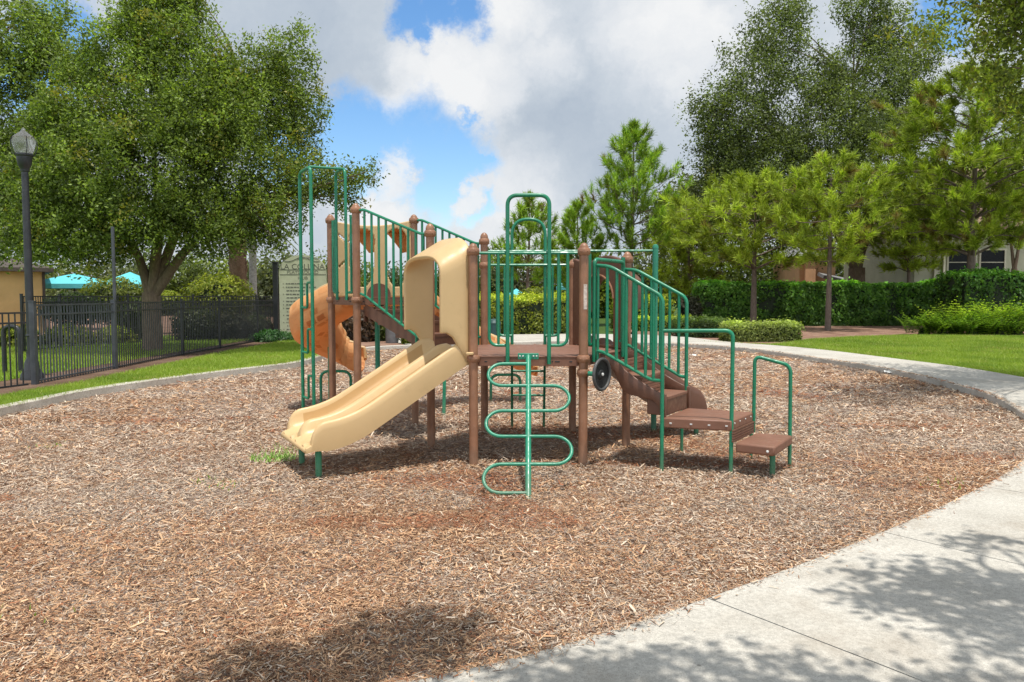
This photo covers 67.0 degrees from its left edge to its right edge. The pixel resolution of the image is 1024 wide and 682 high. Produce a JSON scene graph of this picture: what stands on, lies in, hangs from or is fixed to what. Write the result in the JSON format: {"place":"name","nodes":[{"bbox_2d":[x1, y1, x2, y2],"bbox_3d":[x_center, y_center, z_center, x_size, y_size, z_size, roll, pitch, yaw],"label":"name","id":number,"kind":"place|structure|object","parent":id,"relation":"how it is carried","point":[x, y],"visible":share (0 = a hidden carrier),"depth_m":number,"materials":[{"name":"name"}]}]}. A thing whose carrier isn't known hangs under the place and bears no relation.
{"place":"outdoors","nodes":[
{"label":"outdoors","id":0,"kind":"place"},
{"bbox_2d":[0,334,252,381],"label":"lawn","id":1,"kind":"structure","parent":0,"point":[49,364],"depth_m":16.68,"materials":[{"name":"green plant"}]},
{"bbox_2d":[1,324,21,372],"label":"hoop rack","id":2,"kind":"object","parent":1,"relation":"on","point":[18,330],"visible":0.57,"depth_m":15.60,"materials":[{"name":"black metal"}]},
{"bbox_2d":[0,324,42,347],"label":"shrub","id":3,"kind":"object","parent":1,"relation":"on","point":[12,337],"visible":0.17,"depth_m":23.26,"materials":[{"name":"green plant"}]},
{"bbox_2d":[0,0,98,274],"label":"oak tree","id":4,"kind":"object","parent":1,"relation":"on","point":[26,65],"visible":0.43,"depth_m":24.21,"materials":[{"name":"green plant"}]},
{"bbox_2d":[42,323,99,345],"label":"shrub","id":5,"kind":"object","parent":1,"relation":"on","point":[69,334],"visible":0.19,"depth_m":24.31,"materials":[{"name":"green plant"}]},
{"bbox_2d":[37,289,107,326],"bbox_3d":[-16.408,-1.186,29.016,2.614,1.539,2.100,0,3,0],"label":"shrub","id":6,"kind":"object","parent":1,"relation":"on","point":[73,294],"visible":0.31,"depth_m":28.66,"materials":[{"name":"green plant"}]},
{"bbox_2d":[93,325,137,343],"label":"shrub","id":7,"kind":"object","parent":1,"relation":"on","point":[119,333],"visible":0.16,"depth_m":24.94,"materials":[{"name":"green plant"}]},
{"bbox_2d":[117,297,141,339],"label":"shrub","id":8,"kind":"object","parent":1,"relation":"on","point":[136,299],"visible":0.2,"depth_m":26.68,"materials":[{"name":"green plant"}]},
{"bbox_2d":[170,305,217,340],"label":"shrub","id":9,"kind":"object","parent":1,"relation":"on","point":[194,324],"visible":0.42,"depth_m":26.67,"materials":[{"name":"green plant"}]},
{"bbox_2d":[207,310,253,339],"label":"shrub","id":10,"kind":"object","parent":1,"relation":"on","point":[239,325],"visible":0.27,"depth_m":27.16,"materials":[{"name":"green plant"}]},
{"bbox_2d":[247,317,272,337],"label":"shrub","id":11,"kind":"object","parent":1,"relation":"on","point":[255,330],"visible":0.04,"depth_m":28.00,"materials":[{"name":"green plant"}]},
{"bbox_2d":[0,341,272,394],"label":"planting bed","id":12,"kind":"object","parent":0,"point":[79,377],"visible":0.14,"depth_m":16.08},
{"bbox_2d":[0,312,28,388],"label":"picket fence","id":13,"kind":"object","parent":12,"relation":"on","point":[14,323],"visible":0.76,"depth_m":13.13,"materials":[{"name":"black metal"}]},
{"bbox_2d":[10,127,43,380],"bbox_3d":[-8.906,-1.538,14.235,0.480,4.717,0.480,0,3,0],"label":"street lamp","id":14,"kind":"object","parent":12,"relation":"on","point":[24,142],"visible":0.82,"depth_m":14.15,"materials":[{"name":"black metal"}]},
{"bbox_2d":[27,300,117,384],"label":"fence gate","id":15,"kind":"structure","parent":12,"relation":"on","point":[33,335],"depth_m":14.70,"materials":[{"name":"black metal"}]},
{"bbox_2d":[111,226,117,339],"bbox_3d":[-8.666,-0.883,16.877,0.174,3.203,0.174,0,3,0],"label":"steel pole","id":16,"kind":"object","parent":12,"relation":"on","point":[113,261],"visible":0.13,"depth_m":16.81,"materials":[{"name":"black metal"}]},
{"bbox_2d":[112,298,273,367],"bbox_3d":[-8.626,-0.444,22.511,0.163,1.576,12.274,0,3,-1],"label":"picket fence","id":17,"kind":"object","parent":12,"relation":"on","point":[255,316],"visible":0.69,"depth_m":20.58,"materials":[{"name":"black metal"}]},
{"bbox_2d":[0,339,320,406],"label":"lawn","id":18,"kind":"structure","parent":0,"point":[124,379],"depth_m":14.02,"materials":[{"name":"green plant"}]},
{"bbox_2d":[38,315,403,346],"bbox_3d":[-17.500,-1.092,45.613,45.000,0.001,48.800,0,3,0],"label":"planting bed","id":19,"kind":"object","parent":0,"point":[370,344],"visible":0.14,"depth_m":32.13,"materials":[{"name":"brown soil"}]},
{"bbox_2d":[0,257,53,332],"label":"pool house","id":20,"kind":"structure","parent":19,"relation":"on","point":[12,286],"depth_m":32.35,"materials":[{"name":"beige paint"}]},
{"bbox_2d":[45,274,103,291],"bbox_3d":[-20.316,-1.783,35.957,2.978,2.696,2.978,0,3,0],"label":"umbrella","id":21,"kind":"object","parent":19,"relation":"on","point":[62,282],"visible":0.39,"depth_m":34.73,"materials":[{"name":"teal fabric"}]},
{"bbox_2d":[44,250,171,314],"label":"background tree","id":22,"kind":"object","parent":19,"relation":"on","point":[107,273],"visible":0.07,"depth_m":58.17,"materials":[{"name":"green plant"}]},
{"bbox_2d":[76,274,143,325],"bbox_3d":[-16.418,-1.658,32.017,2.936,2.270,2.840,3,4,42],"label":"shrub","id":23,"kind":"object","parent":19,"relation":"on","point":[125,288],"visible":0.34,"depth_m":31.41,"materials":[{"name":"green plant"}]},
{"bbox_2d":[100,272,141,288],"bbox_3d":[-18.207,-1.893,36.952,2.142,2.801,2.142,0,3,0],"label":"umbrella","id":24,"kind":"object","parent":19,"relation":"on","point":[130,275],"visible":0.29,"depth_m":36.44,"materials":[{"name":"teal fabric"}]},
{"bbox_2d":[19,294,279,352],"bbox_3d":[-11.406,-0.741,26.437,1.016,1.716,11.568,1,4,24],"label":"picket fence","id":25,"kind":"object","parent":19,"relation":"on","point":[22,301],"visible":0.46,"depth_m":23.80,"materials":[{"name":"black metal"}]},
{"bbox_2d":[108,249,228,313],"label":"background tree","id":26,"kind":"object","parent":19,"relation":"on","point":[176,284],"visible":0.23,"depth_m":62.52,"materials":[{"name":"green plant"}]},
{"bbox_2d":[161,290,185,314],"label":"shrub","id":27,"kind":"object","parent":19,"relation":"on","point":[169,293],"visible":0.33,"depth_m":31.71,"materials":[{"name":"green plant"}]},
{"bbox_2d":[180,270,255,319],"bbox_3d":[-12.487,-1.709,32.918,3.241,2.606,2.641,0,3,0],"label":"shrub","id":28,"kind":"object","parent":19,"relation":"on","point":[221,287],"visible":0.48,"depth_m":32.40,"materials":[{"name":"green plant"}]},
{"bbox_2d":[180,216,298,312],"bbox_3d":[-12.105,-2.869,33.868,5.086,5.305,4.665,0,3,0],"label":"palm tree","id":29,"kind":"object","parent":19,"relation":"on","point":[238,266],"visible":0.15,"depth_m":33.62,"materials":[{"name":"green plant"}]},
{"bbox_2d":[221,207,297,295],"bbox_3d":[-11.932,-3.409,35.823,4.124,6.157,4.233,-1,3,-12],"label":"palm tree","id":30,"kind":"object","parent":19,"relation":"on","point":[252,274],"visible":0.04,"depth_m":35.75,"materials":[{"name":"grey plant"}]},
{"bbox_2d":[246,328,293,341],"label":"shrub","id":31,"kind":"object","parent":19,"relation":"on","point":[267,335],"visible":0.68,"depth_m":26.16,"materials":[{"name":"green plant"}]},
{"bbox_2d":[225,242,319,315],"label":"background tree","id":32,"kind":"object","parent":19,"relation":"on","point":[265,283],"visible":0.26,"depth_m":58.29,"materials":[{"name":"green plant"}]},
{"bbox_2d":[272,255,327,333],"bbox_3d":[-7.441,-1.506,27.589,2.147,3.110,0.180,0,3,0],"label":"rules sign","id":33,"kind":"object","parent":19,"relation":"on","point":[286,286],"visible":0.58,"depth_m":27.52,"materials":[{"name":"beige paint"}]},
{"bbox_2d":[269,245,361,282],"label":"background tree","id":34,"kind":"object","parent":19,"relation":"on","point":[323,261],"visible":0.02,"depth_m":65.04,"materials":[{"name":"green plant"}]},
{"bbox_2d":[341,312,380,341],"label":"shrub","id":35,"kind":"object","parent":19,"relation":"on","point":[368,331],"visible":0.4,"depth_m":26.14,"materials":[{"name":"green plant"}]},
{"bbox_2d":[360,252,406,308],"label":"background tree","id":36,"kind":"object","parent":19,"relation":"on","point":[397,277],"visible":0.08,"depth_m":68.49,"materials":[{"name":"green plant"}]},
{"bbox_2d":[373,322,399,340],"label":"shrub","id":37,"kind":"object","parent":19,"relation":"on","point":[382,333],"visible":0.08,"depth_m":26.63,"materials":[{"name":"green plant"}]},
{"bbox_2d":[385,328,398,342],"bbox_3d":[-3.974,-0.343,25.623,0.452,0.815,0.452,0,3,0],"label":"litter bin","id":38,"kind":"object","parent":19,"relation":"on","point":[391,337],"visible":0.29,"depth_m":25.45,"materials":[{"name":"grey metal"}]},
{"bbox_2d":[434,265,494,296],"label":"background tree","id":39,"kind":"object","parent":19,"relation":"on","point":[438,283],"visible":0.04,"depth_m":64.40,"materials":[{"name":"green plant"}]},
{"bbox_2d":[479,238,561,300],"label":"background tree","id":40,"kind":"object","parent":19,"relation":"on","point":[520,285],"visible":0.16,"depth_m":66.44,"materials":[{"name":"green plant"}]},
{"bbox_2d":[479,290,565,333],"bbox_3d":[0.608,-1.317,33.404,5.431,2.098,2.863,0,3,0],"label":"hedge","id":41,"kind":"object","parent":19,"relation":"on","point":[528,314],"visible":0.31,"depth_m":32.48,"materials":[{"name":"green plant"}]},
{"bbox_2d":[489,189,560,288],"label":"pine tree","id":42,"kind":"object","parent":19,"relation":"on","point":[528,209],"visible":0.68,"depth_m":43.35,"materials":[{"name":"green plant"}]},
{"bbox_2d":[526,241,609,313],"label":"background tree","id":43,"kind":"object","parent":19,"relation":"on","point":[555,282],"visible":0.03,"depth_m":68.41,"materials":[{"name":"green plant"}]},
{"bbox_2d":[268,298,677,333],"bbox_3d":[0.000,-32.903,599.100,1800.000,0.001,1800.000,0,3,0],"label":"ground","id":44,"kind":"structure","parent":0,"point":[602,323],"depth_m":50.16,"materials":[{"name":"green plant"}]},
{"bbox_2d":[0,253,104,300],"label":"background tree","id":45,"kind":"object","parent":44,"relation":"on","point":[59,273],"visible":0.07,"depth_m":65.00,"materials":[{"name":"green plant"}]},
{"bbox_2d":[0,355,324,417],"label":"kerb","id":46,"kind":"structure","parent":44,"relation":"on","point":[16,407],"depth_m":13.59,"materials":[{"name":"concrete"}]},
{"bbox_2d":[0,0,389,351],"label":"oak tree","id":47,"kind":"object","parent":44,"relation":"on","point":[209,123],"visible":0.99,"depth_m":20.26,"materials":[{"name":"green plant"}]},
{"bbox_2d":[174,250,271,292],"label":"background tree","id":48,"kind":"object","parent":44,"relation":"on","point":[225,261],"visible":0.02,"depth_m":68.70,"materials":[{"name":"green plant"}]},
{"bbox_2d":[319,251,373,286],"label":"background tree","id":49,"kind":"object","parent":44,"relation":"on","point":[362,274],"visible":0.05,"depth_m":70.97,"materials":[{"name":"green plant"}]},
{"bbox_2d":[366,341,568,351],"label":"kerb","id":50,"kind":"structure","parent":44,"relation":"on","point":[390,347],"depth_m":24.25,"materials":[{"name":"concrete"}]},
{"bbox_2d":[518,286,561,300],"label":"shrub","id":51,"kind":"object","parent":44,"relation":"on","point":[534,290],"visible":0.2,"depth_m":35.68,"materials":[{"name":"green plant"}]},
{"bbox_2d":[543,196,615,288],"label":"pine tree","id":52,"kind":"object","parent":44,"relation":"on","point":[570,217],"visible":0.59,"depth_m":46.23,"materials":[{"name":"green plant"}]},
{"bbox_2d":[554,245,646,317],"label":"background tree","id":53,"kind":"object","parent":44,"relation":"on","point":[602,298],"visible":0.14,"depth_m":62.29,"materials":[{"name":"green plant"}]},
{"bbox_2d":[621,239,691,309],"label":"background tree","id":54,"kind":"object","parent":44,"relation":"on","point":[638,265],"visible":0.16,"depth_m":64.54,"materials":[{"name":"green plant"}]},
{"bbox_2d":[671,244,779,307],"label":"background tree","id":55,"kind":"object","parent":44,"relation":"on","point":[735,275],"visible":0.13,"depth_m":64.08,"materials":[{"name":"green plant"}]},
{"bbox_2d":[731,232,787,280],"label":"background tree","id":56,"kind":"object","parent":44,"relation":"on","point":[763,262],"visible":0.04,"depth_m":68.62,"materials":[{"name":"green plant"}]},
{"bbox_2d":[771,247,843,278],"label":"background tree","id":57,"kind":"object","parent":44,"relation":"on","point":[837,269],"visible":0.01,"depth_m":64.42,"materials":[{"name":"green plant"}]},
{"bbox_2d":[835,262,843,276],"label":"background tree","id":58,"kind":"object","parent":44,"relation":"on","point":[840,274],"depth_m":61.48,"materials":[{"name":"green plant"}]},
{"bbox_2d":[491,319,500,336],"bbox_3d":[-0.680,-0.481,29.021,0.554,0.698,0.554,0,3,0],"label":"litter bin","id":59,"kind":"object","parent":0,"point":[493,326],"visible":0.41,"depth_m":28.77,"materials":[{"name":"grey metal"}]},
{"bbox_2d":[0,342,1023,681],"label":"mulch ground","id":60,"kind":"structure","parent":0,"point":[474,518],"depth_m":5.96,"materials":[{"name":"brown wood"}]},
{"bbox_2d":[250,447,298,462],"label":"grass tuft","id":61,"kind":"object","parent":60,"relation":"on","point":[269,458],"visible":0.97,"depth_m":7.78,"materials":[{"name":"green plant"}]},
{"bbox_2d":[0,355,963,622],"bbox_3d":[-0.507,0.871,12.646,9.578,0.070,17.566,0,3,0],"label":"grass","id":62,"kind":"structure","parent":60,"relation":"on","point":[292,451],"depth_m":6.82,"materials":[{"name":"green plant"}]},
{"bbox_2d":[281,165,792,499],"bbox_3d":[-0.265,-0.467,9.493,4.878,3.239,6.538,-1,3,-15],"label":"play structure","id":63,"kind":"object","parent":60,"relation":"on","point":[426,321],"visible":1,"depth_m":7.88,"materials":[{"name":"brown plastic"}]},
{"bbox_2d":[0,0,1023,287],"label":"sky","id":64,"kind":"structure","parent":0,"point":[467,106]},
{"bbox_2d":[398,334,737,348],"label":"plaza pavement","id":65,"kind":"structure","parent":0,"point":[526,337],"depth_m":28.42,"materials":[{"name":"concrete"}]},
{"bbox_2d":[400,338,410,344],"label":"shrub","id":66,"kind":"object","parent":65,"relation":"on","point":[403,341],"visible":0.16,"depth_m":25.38,"materials":[{"name":"green plant"}]},
{"bbox_2d":[411,341,1023,681],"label":"sidewalk","id":67,"kind":"structure","parent":0,"point":[924,601],"depth_m":3.90,"materials":[{"name":"concrete"}]},
{"bbox_2d":[631,326,1023,343],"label":"planting bed","id":68,"kind":"object","parent":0,"point":[820,331],"visible":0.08,"depth_m":35.00,"materials":[{"name":"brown wood"}]},
{"bbox_2d":[579,118,694,267],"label":"pine tree","id":69,"kind":"object","parent":68,"relation":"on","point":[633,133],"visible":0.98,"depth_m":44.83,"materials":[{"name":"green plant"}]},
{"bbox_2d":[609,293,676,329],"bbox_3d":[6.369,-1.470,37.764,3.320,1.913,2.392,0,3,0],"label":"hedge","id":70,"kind":"object","parent":68,"relation":"on","point":[639,310],"visible":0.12,"depth_m":37.09,"materials":[{"name":"green plant"}]},
{"bbox_2d":[631,314,691,330],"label":"hedge","id":71,"kind":"object","parent":68,"relation":"on","point":[648,327],"visible":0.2,"depth_m":35.25,"materials":[{"name":"green plant"}]},
{"bbox_2d":[634,161,728,302],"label":"oak tree","id":72,"kind":"object","parent":68,"relation":"on","point":[693,194],"visible":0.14,"depth_m":56.95,"materials":[{"name":"green plant"}]},
{"bbox_2d":[634,206,740,299],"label":"pine tree","id":73,"kind":"object","parent":68,"relation":"on","point":[685,279],"visible":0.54,"depth_m":50.95,"materials":[{"name":"green plant"}]},
{"bbox_2d":[677,293,704,317],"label":"shrub","id":74,"kind":"object","parent":68,"relation":"on","point":[695,304],"visible":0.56,"depth_m":39.70,"materials":[{"name":"green plant"}]},
{"bbox_2d":[666,313,729,337],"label":"hedge","id":75,"kind":"object","parent":68,"relation":"on","point":[701,322],"visible":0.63,"depth_m":29.71,"materials":[{"name":"green plant"}]},
{"bbox_2d":[659,165,858,321],"bbox_3d":[12.728,-4.863,40.502,10.641,8.521,10.574,0,3,0],"label":"pine tree","id":76,"kind":"object","parent":68,"relation":"on","point":[743,184],"visible":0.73,"depth_m":39.55,"materials":[{"name":"green plant"}]},
{"bbox_2d":[714,316,805,341],"bbox_3d":[8.845,-0.445,27.589,3.093,0.990,1.842,0,3,0],"label":"hedge","id":77,"kind":"object","parent":68,"relation":"on","point":[776,330],"visible":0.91,"depth_m":27.01,"materials":[{"name":"green plant"}]},
{"bbox_2d":[768,247,843,281],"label":"peach house","id":78,"kind":"structure","parent":68,"relation":"on","point":[812,273],"depth_m":59.79,"materials":[{"name":"paint"}]},
{"bbox_2d":[672,0,954,281],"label":"oak tree","id":79,"kind":"object","parent":68,"relation":"on","point":[729,152],"visible":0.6,"depth_m":45.89,"materials":[{"name":"green plant"}]},
{"bbox_2d":[688,276,940,325],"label":"hedge","id":80,"kind":"object","parent":68,"relation":"on","point":[856,303],"visible":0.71,"depth_m":41.43,"materials":[{"name":"green plant"}]},
{"bbox_2d":[756,144,906,330],"bbox_3d":[14.651,-4.598,35.666,5.830,8.552,6.452,-3,5,-45],"label":"pine tree","id":81,"kind":"object","parent":68,"relation":"on","point":[802,237],"visible":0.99,"depth_m":35.30,"materials":[{"name":"green plant"}]},
{"bbox_2d":[843,162,977,282],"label":"pine tree","id":82,"kind":"object","parent":68,"relation":"on","point":[906,260],"visible":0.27,"depth_m":44.79,"materials":[{"name":"green plant"}]},
{"bbox_2d":[893,309,960,334],"bbox_3d":[17.087,-0.764,31.858,2.570,1.134,2.170,-3,5,-44],"label":"fern","id":83,"kind":"object","parent":68,"relation":"on","point":[921,330],"visible":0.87,"depth_m":31.86,"materials":[{"name":"green plant"}]},
{"bbox_2d":[832,169,1023,283],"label":"house","id":84,"kind":"structure","parent":68,"relation":"on","point":[988,258],"depth_m":46.82,"materials":[{"name":"beige paint"}]},
{"bbox_2d":[946,249,976,274],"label":"window","id":85,"kind":"structure","parent":84,"relation":"in","point":[958,261],"depth_m":46.77,"materials":[{"name":"black glass"}]},
{"bbox_2d":[978,249,1006,270],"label":"window","id":86,"kind":"structure","parent":84,"relation":"in","point":[988,259],"depth_m":46.76,"materials":[{"name":"black glass"}]},
{"bbox_2d":[862,53,1023,275],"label":"pine tree","id":87,"kind":"object","parent":68,"relation":"on","point":[964,197],"visible":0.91,"depth_m":36.69,"materials":[{"name":"green plant"}]},
{"bbox_2d":[918,314,969,334],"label":"fern","id":88,"kind":"object","parent":68,"relation":"on","point":[943,330],"visible":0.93,"depth_m":31.46,"materials":[{"name":"green plant"}]},
{"bbox_2d":[890,123,1023,271],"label":"oak tree","id":89,"kind":"object","parent":68,"relation":"on","point":[1014,261],"visible":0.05,"depth_m":43.12,"materials":[{"name":"green plant"}]},
{"bbox_2d":[916,296,1000,334],"bbox_3d":[18.630,-1.054,32.318,3.383,1.660,2.409,0,3,0],"label":"fern","id":90,"kind":"object","parent":68,"relation":"on","point":[958,313],"visible":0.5,"depth_m":32.27,"materials":[{"name":"green plant"}]},
{"bbox_2d":[943,312,1005,334],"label":"fern","id":91,"kind":"object","parent":68,"relation":"on","point":[973,329],"visible":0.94,"depth_m":31.13,"materials":[{"name":"green plant"}]},
{"bbox_2d":[933,263,1023,330],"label":"hedge","id":92,"kind":"object","parent":68,"relation":"on","point":[1003,286],"visible":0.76,"depth_m":35.05,"materials":[{"name":"green plant"}]},
{"bbox_2d":[938,294,1022,333],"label":"fern","id":93,"kind":"object","parent":68,"relation":"on","point":[994,315],"visible":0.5,"depth_m":32.32,"materials":[{"name":"green plant"}]},
{"bbox_2d":[965,300,1023,334],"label":"fern","id":94,"kind":"object","parent":68,"relation":"on","point":[1014,312],"visible":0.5,"depth_m":32.06,"materials":[{"name":"green plant"}]},
{"bbox_2d":[966,312,1023,335],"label":"fern","id":95,"kind":"object","parent":68,"relation":"on","point":[1000,331],"visible":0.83,"depth_m":31.17,"materials":[{"name":"green plant"}]},
{"bbox_2d":[986,303,1023,324],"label":"fern","id":96,"kind":"object","parent":68,"relation":"on","point":[1016,310],"visible":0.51,"depth_m":32.40,"materials":[{"name":"green plant"}]},
{"bbox_2d":[704,333,1023,376],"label":"grass","id":97,"kind":"structure","parent":0,"point":[992,352],"depth_m":22.93,"materials":[{"name":"green plant"}]},
{"label":"lawn","id":98,"kind":"structure","parent":0,"visible":0},
{"bbox_2d":[874,0,1023,159],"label":"oak tree","id":99,"kind":"object","parent":98,"relation":"on","point":[1011,19],"visible":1,"depth_m":13.98,"materials":[{"name":"green plant"}]}
]}

